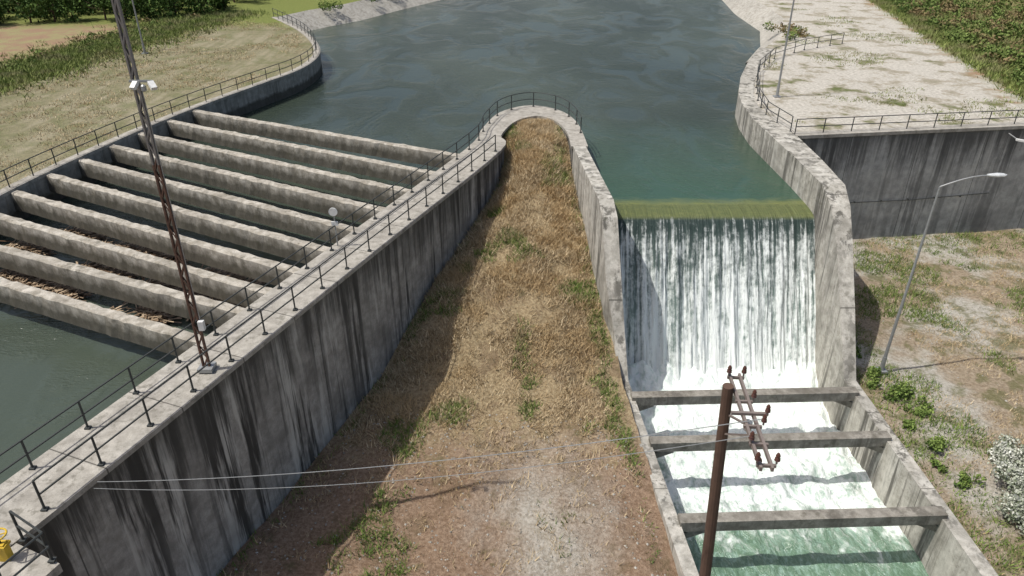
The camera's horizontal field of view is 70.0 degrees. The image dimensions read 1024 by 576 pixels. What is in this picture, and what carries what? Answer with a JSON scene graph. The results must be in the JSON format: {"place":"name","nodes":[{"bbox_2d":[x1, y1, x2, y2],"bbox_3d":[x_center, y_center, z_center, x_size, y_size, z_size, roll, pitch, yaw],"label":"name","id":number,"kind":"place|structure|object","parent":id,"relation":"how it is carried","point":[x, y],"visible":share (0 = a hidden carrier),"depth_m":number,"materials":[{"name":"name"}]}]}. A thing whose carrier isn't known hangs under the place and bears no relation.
{"place":"outdoors","nodes":[
{"label":"outdoors","id":0,"kind":"place"},
{"bbox_2d":[0,17,321,218],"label":"bank edge wall","id":1,"kind":"structure","parent":0,"point":[254,96],"depth_m":53.21,"materials":[{"name":"grey concrete"}]},
{"bbox_2d":[0,8,316,186],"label":"bank railing","id":2,"kind":"object","parent":1,"relation":"on","point":[315,49],"visible":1,"depth_m":51.42,"materials":[{"name":"grey metal"}]},
{"bbox_2d":[0,0,359,188],"bbox_3d":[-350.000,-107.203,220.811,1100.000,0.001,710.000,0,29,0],"label":"bank","id":3,"kind":"structure","parent":0,"point":[17,35],"depth_m":63.38,"materials":[{"name":"green plant"}]},
{"bbox_2d":[0,10,199,67],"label":"field edge bushes","id":4,"kind":"object","parent":3,"relation":"on","point":[89,39],"visible":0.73,"depth_m":76.48,"materials":[{"name":"green plant"}]},
{"bbox_2d":[0,0,237,23],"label":"orchard trees","id":5,"kind":"object","parent":3,"relation":"on","point":[45,8],"visible":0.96,"depth_m":86.63,"materials":[{"name":"green plant"}]},
{"bbox_2d":[132,0,148,53],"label":"street lamp","id":6,"kind":"object","parent":3,"relation":"on","point":[143,47],"visible":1,"depth_m":69.76,"materials":[{"name":"metal"}]},
{"bbox_2d":[0,7,284,98],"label":"bank weeds","id":7,"kind":"object","parent":3,"relation":"on","point":[69,54],"visible":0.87,"depth_m":71.99,"materials":[{"name":"green plant"}]},
{"bbox_2d":[0,18,303,185],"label":"bank grass tufts","id":8,"kind":"object","parent":3,"relation":"on","point":[172,66],"visible":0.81,"depth_m":60.35,"materials":[{"name":"green plant"}]},
{"bbox_2d":[318,0,343,10],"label":"bank bush","id":9,"kind":"object","parent":3,"relation":"on","point":[327,5],"visible":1,"depth_m":94.82,"materials":[{"name":"green plant"}]},
{"bbox_2d":[279,0,438,31],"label":"canal lining","id":10,"kind":"object","parent":3,"relation":"attached to","point":[319,18],"visible":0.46,"depth_m":97.25,"materials":[{"name":"concrete"}]},
{"bbox_2d":[0,0,804,483],"bbox_3d":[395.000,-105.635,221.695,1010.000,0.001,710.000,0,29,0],"label":"canal water","id":11,"kind":"structure","parent":0,"point":[648,88],"depth_m":60.10,"materials":[{"name":"teal liquid"}]},
{"bbox_2d":[0,226,268,329],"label":"floating debris","id":12,"kind":"object","parent":11,"relation":"on","point":[148,313],"visible":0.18,"depth_m":34.57,"materials":[{"name":"brown wood"}]},
{"bbox_2d":[218,118,677,575],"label":"dirt slope","id":13,"kind":"structure","parent":0,"point":[593,534],"depth_m":31.06,"materials":[{"name":"soil"}]},
{"bbox_2d":[0,105,587,575],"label":"canal wall","id":14,"kind":"structure","parent":13,"relation":"on","point":[284,395],"depth_m":27.58,"materials":[{"name":"concrete"}]},
{"bbox_2d":[0,543,62,575],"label":"service landing","id":15,"kind":"object","parent":14,"relation":"attached to","point":[39,566],"visible":0.8,"depth_m":18.31,"materials":[{"name":"concrete"}]},
{"bbox_2d":[0,527,13,561],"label":"sluice winch","id":16,"kind":"object","parent":15,"relation":"on","point":[6,552],"visible":0.99,"depth_m":18.27,"materials":[{"name":"yellow paint"}]},
{"bbox_2d":[0,510,56,575],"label":"landing railing","id":17,"kind":"object","parent":15,"relation":"on","point":[23,539],"visible":1,"depth_m":18.10,"materials":[{"name":"metal"}]},
{"bbox_2d":[0,277,205,355],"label":"barrier beam","id":18,"kind":"structure","parent":14,"relation":"on","point":[117,324],"depth_m":29.27,"materials":[{"name":"concrete"}]},
{"bbox_2d":[0,245,244,326],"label":"barrier beam","id":19,"kind":"structure","parent":14,"relation":"on","point":[157,297],"depth_m":31.61,"materials":[{"name":"concrete"}]},
{"bbox_2d":[0,213,272,306],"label":"barrier beam","id":20,"kind":"structure","parent":14,"relation":"on","point":[212,284],"depth_m":33.69,"materials":[{"name":"concrete"}]},
{"bbox_2d":[10,190,299,285],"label":"barrier beam","id":21,"kind":"structure","parent":14,"relation":"on","point":[235,261],"depth_m":35.79,"materials":[{"name":"concrete"}]},
{"bbox_2d":[111,0,216,372],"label":"lighting mast","id":22,"kind":"object","parent":14,"relation":"on","point":[135,85],"visible":0.98,"depth_m":21.99,"materials":[{"name":"metal"}]},
{"bbox_2d":[46,173,329,263],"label":"barrier beam","id":23,"kind":"structure","parent":14,"relation":"on","point":[274,243],"depth_m":37.57,"materials":[{"name":"concrete"}]},
{"bbox_2d":[78,158,356,242],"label":"barrier beam","id":24,"kind":"structure","parent":14,"relation":"on","point":[275,217],"depth_m":39.67,"materials":[{"name":"concrete"}]},
{"bbox_2d":[108,144,384,222],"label":"barrier beam","id":25,"kind":"structure","parent":14,"relation":"on","point":[316,201],"depth_m":41.92,"materials":[{"name":"concrete"}]},
{"bbox_2d":[31,135,496,511],"bbox_3d":[-6.851,-1.730,32.530,0.283,1.077,32.083,11,31,19],"label":"walkway railing","id":26,"kind":"object","parent":14,"relation":"on","point":[44,508],"visible":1,"depth_m":25.57,"materials":[{"name":"metal"}]},
{"bbox_2d":[137,132,410,203],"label":"barrier beam","id":27,"kind":"structure","parent":14,"relation":"on","point":[336,182],"depth_m":44.17,"materials":[{"name":"concrete"}]},
{"bbox_2d":[0,92,581,473],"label":"walkway railing","id":28,"kind":"object","parent":14,"relation":"on","point":[87,427],"visible":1,"depth_m":28.35,"materials":[{"name":"metal"}]},
{"bbox_2d":[166,119,435,185],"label":"barrier beam","id":29,"kind":"structure","parent":14,"relation":"on","point":[389,171],"depth_m":46.80,"materials":[{"name":"concrete"}]},
{"bbox_2d":[192,110,457,167],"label":"barrier beam","id":30,"kind":"structure","parent":14,"relation":"on","point":[387,150],"depth_m":49.35,"materials":[{"name":"concrete"}]},
{"bbox_2d":[328,208,337,245],"bbox_3d":[-8.100,-2.784,33.514,0.400,1.947,0.130,0,29,0],"label":"level gauge sign","id":31,"kind":"object","parent":14,"relation":"on","point":[332,212],"visible":1,"depth_m":33.30,"materials":[{"name":"metal"}]},
{"bbox_2d":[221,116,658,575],"bbox_3d":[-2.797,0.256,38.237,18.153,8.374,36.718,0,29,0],"label":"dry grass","id":32,"kind":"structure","parent":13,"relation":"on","point":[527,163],"depth_m":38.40,"materials":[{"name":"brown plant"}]},
{"bbox_2d":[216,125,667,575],"bbox_3d":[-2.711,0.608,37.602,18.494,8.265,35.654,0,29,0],"label":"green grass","id":33,"kind":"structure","parent":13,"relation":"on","point":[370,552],"depth_m":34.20,"materials":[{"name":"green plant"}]},
{"bbox_2d":[234,259,1020,575],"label":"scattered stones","id":34,"kind":"object","parent":13,"relation":"on","point":[506,550],"visible":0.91,"depth_m":30.71,"materials":[{"name":"stone"}]},
{"bbox_2d":[572,146,698,575],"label":"spillway wall","id":35,"kind":"structure","parent":13,"relation":"on","point":[597,208],"depth_m":37.87,"materials":[{"name":"concrete"}]},
{"bbox_2d":[630,387,858,410],"bbox_3d":[11.450,5.567,36.194,11.243,1.037,0.500,-1,29,-2],"label":"spillway strut","id":36,"kind":"object","parent":35,"relation":"attached to","point":[844,396],"visible":0.76,"depth_m":35.90,"materials":[{"name":"concrete"}]},
{"bbox_2d":[648,430,891,457],"bbox_3d":[11.675,7.187,33.319,10.993,1.037,0.500,-1,29,-2],"label":"spillway strut","id":37,"kind":"object","parent":35,"relation":"attached to","point":[876,441],"visible":0.74,"depth_m":33.03,"materials":[{"name":"concrete"}]},
{"bbox_2d":[677,506,947,537],"bbox_3d":[11.950,9.446,29.312,10.744,1.037,0.500,-1,29,-2],"label":"spillway strut","id":38,"kind":"object","parent":35,"relation":"attached to","point":[926,517],"visible":0.79,"depth_m":29.01,"materials":[{"name":"concrete"}]},
{"bbox_2d":[699,365,780,575],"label":"utility pole","id":39,"kind":"object","parent":13,"relation":"on","point":[726,413],"visible":0.98,"depth_m":15.01,"materials":[{"name":"brown wood"}]},
{"bbox_2d":[94,436,748,489],"bbox_3d":[-3.696,4.157,16.917,16.842,6.164,0.015,8,30,15],"label":"power cable","id":40,"kind":"object","parent":39,"relation":"attached to","point":[461,474],"visible":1,"depth_m":15.78,"materials":[{"name":"rubber"}]},
{"bbox_2d":[97,419,761,481],"bbox_3d":[-3.486,3.959,17.166,17.058,6.067,0.019,8,30,14],"label":"power cable","id":41,"kind":"object","parent":39,"relation":"attached to","point":[447,459],"visible":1,"depth_m":16.34,"materials":[{"name":"rubber"}]},
{"bbox_2d":[615,204,815,382],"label":"waterfall","id":42,"kind":"structure","parent":0,"point":[723,286],"depth_m":41.54,"materials":[{"name":"liquid"}]},
{"bbox_2d":[627,360,928,575],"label":"plunge pool","id":43,"kind":"structure","parent":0,"point":[815,478],"depth_m":34.40,"materials":[{"name":"liquid"}]},
{"bbox_2d":[753,0,1023,131],"bbox_3d":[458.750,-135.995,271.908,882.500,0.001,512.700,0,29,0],"label":"platform","id":44,"kind":"structure","parent":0,"point":[945,81],"depth_m":62.44,"materials":[{"name":"beige concrete"}]},
{"bbox_2d":[722,0,782,61],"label":"canal lining","id":45,"kind":"object","parent":44,"relation":"attached to","point":[756,14],"visible":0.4,"depth_m":94.67,"materials":[{"name":"concrete"}]},
{"bbox_2d":[773,0,794,97],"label":"street lamp","id":46,"kind":"object","parent":44,"relation":"on","point":[777,95],"visible":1,"depth_m":55.41,"materials":[{"name":"metal"}]},
{"bbox_2d":[762,21,809,40],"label":"weed bush","id":47,"kind":"object","parent":44,"relation":"on","point":[795,31],"visible":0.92,"depth_m":78.96,"materials":[{"name":"green plant"}]},
{"bbox_2d":[755,33,844,131],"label":"platform railing","id":48,"kind":"object","parent":44,"relation":"on","point":[758,85],"visible":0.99,"depth_m":60.22,"materials":[{"name":"metal"}]},
{"bbox_2d":[759,8,1023,123],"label":"platform weeds","id":49,"kind":"object","parent":44,"relation":"on","point":[899,97],"visible":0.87,"depth_m":59.10,"materials":[{"name":"green plant"}]},
{"bbox_2d":[794,110,1022,134],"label":"platform railing","id":50,"kind":"object","parent":44,"relation":"on","point":[880,123],"visible":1,"depth_m":49.18,"materials":[{"name":"metal"}]},
{"bbox_2d":[869,0,1023,102],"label":"hedge bank grass","id":51,"kind":"structure","parent":44,"relation":"on","point":[976,59],"depth_m":73.79,"materials":[{"name":"green plant"}]},
{"bbox_2d":[879,0,1023,85],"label":"hedge thicket","id":52,"kind":"object","parent":44,"relation":"on","point":[988,31],"visible":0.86,"depth_m":80.09,"materials":[{"name":"green plant"}]},
{"bbox_2d":[852,228,1023,575],"bbox_3d":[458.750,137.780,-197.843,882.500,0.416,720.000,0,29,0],"label":"ground","id":53,"kind":"structure","parent":0,"point":[905,353],"depth_m":40.19,"materials":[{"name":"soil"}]},
{"bbox_2d":[856,346,861,358],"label":"weed bush","id":54,"kind":"object","parent":53,"relation":"on","point":[858,353],"visible":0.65,"depth_m":39.91,"materials":[{"name":"green plant"}]},
{"bbox_2d":[735,48,997,575],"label":"spillway wall","id":55,"kind":"structure","parent":53,"relation":"on","point":[816,184],"depth_m":38.38,"materials":[{"name":"concrete"}]},
{"bbox_2d":[865,366,881,378],"bbox_3d":[18.949,4.415,38.372,0.781,0.613,1.057,13,32,22],"label":"weed bush","id":56,"kind":"object","parent":53,"relation":"on","point":[874,371],"visible":0.98,"depth_m":38.26,"materials":[{"name":"green plant"}]},
{"bbox_2d":[866,377,881,389],"bbox_3d":[18.547,4.907,37.530,0.746,0.593,0.657,0,29,0],"label":"weed bush","id":57,"kind":"object","parent":53,"relation":"on","point":[873,382],"visible":1,"depth_m":37.50,"materials":[{"name":"green plant"}]},
{"bbox_2d":[882,379,914,412],"bbox_3d":[19.622,5.258,36.426,1.984,1.202,1.684,-16,33,-26],"label":"weed bush","id":58,"kind":"object","parent":53,"relation":"on","point":[903,388],"visible":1,"depth_m":36.49,"materials":[{"name":"green plant"}]},
{"bbox_2d":[792,122,1023,238],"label":"retaining wall","id":59,"kind":"structure","parent":53,"relation":"on","point":[865,165],"depth_m":51.15,"materials":[{"name":"concrete"}]},
{"bbox_2d":[849,193,986,202],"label":"wall conduit","id":60,"kind":"object","parent":59,"relation":"attached to","point":[916,199],"depth_m":51.80,"materials":[{"name":"metal"}]},
{"bbox_2d":[1008,133,1023,141],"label":"wall lamp","id":61,"kind":"object","parent":59,"relation":"attached to","point":[1020,140],"visible":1,"depth_m":49.25,"materials":[{"name":"metal"}]},
{"bbox_2d":[902,419,916,430],"bbox_3d":[18.831,6.518,34.700,0.646,0.522,0.774,8,30,14],"label":"weed bush","id":62,"kind":"object","parent":53,"relation":"on","point":[910,423],"visible":1,"depth_m":34.66,"materials":[{"name":"green plant"}]},
{"bbox_2d":[909,395,934,417],"bbox_3d":[20.002,5.790,35.715,1.163,0.800,1.507,12,31,20],"label":"weed bush","id":63,"kind":"object","parent":53,"relation":"on","point":[924,404],"visible":1,"depth_m":35.55,"materials":[{"name":"green plant"}]},
{"bbox_2d":[924,436,949,452],"bbox_3d":[19.386,7.112,33.355,1.347,0.805,0.867,-21,36,-33],"label":"weed bush","id":64,"kind":"object","parent":53,"relation":"on","point":[937,443],"visible":1,"depth_m":33.26,"materials":[{"name":"green plant"}]},
{"bbox_2d":[853,230,1023,575],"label":"yard weeds","id":65,"kind":"object","parent":53,"relation":"on","point":[874,302],"visible":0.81,"depth_m":42.39,"materials":[{"name":"green plant"}]},
{"bbox_2d":[930,454,948,472],"bbox_3d":[18.856,7.799,32.395,0.591,0.598,1.050,-14,32,-24],"label":"weed bush","id":66,"kind":"object","parent":53,"relation":"on","point":[941,468],"visible":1,"depth_m":32.31,"materials":[{"name":"green plant"}]},
{"bbox_2d":[877,173,1006,373],"bbox_3d":[20.990,-0.422,36.148,3.280,11.085,0.500,0,29,0],"label":"street lamp","id":67,"kind":"object","parent":53,"relation":"on","point":[882,365],"visible":0.96,"depth_m":35.84,"materials":[{"name":"metal"}]},
{"bbox_2d":[953,471,986,490],"bbox_3d":[19.569,8.239,31.465,1.455,0.696,0.844,-8,30,-15],"label":"weed bush","id":68,"kind":"object","parent":53,"relation":"on","point":[966,480],"visible":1,"depth_m":31.35,"materials":[{"name":"green plant"}]},
{"bbox_2d":[987,458,1023,493],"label":"pale flowering shrub","id":69,"kind":"object","parent":53,"relation":"on","point":[1011,470],"visible":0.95,"depth_m":30.76,"materials":[{"name":"white plant"}]},
{"bbox_2d":[987,432,1023,471],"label":"pale flowering shrub","id":70,"kind":"object","parent":53,"relation":"on","point":[1001,451],"visible":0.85,"depth_m":32.66,"materials":[{"name":"white plant"}]},
{"bbox_2d":[990,480,1023,534],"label":"pale flowering shrub","id":71,"kind":"object","parent":53,"relation":"on","point":[1017,504],"visible":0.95,"depth_m":29.32,"materials":[{"name":"white plant"}]},
{"bbox_2d":[1011,444,1023,475],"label":"pale flowering shrub","id":72,"kind":"object","parent":53,"relation":"on","point":[1021,454],"visible":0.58,"depth_m":31.93,"materials":[{"name":"white plant"}]}
]}

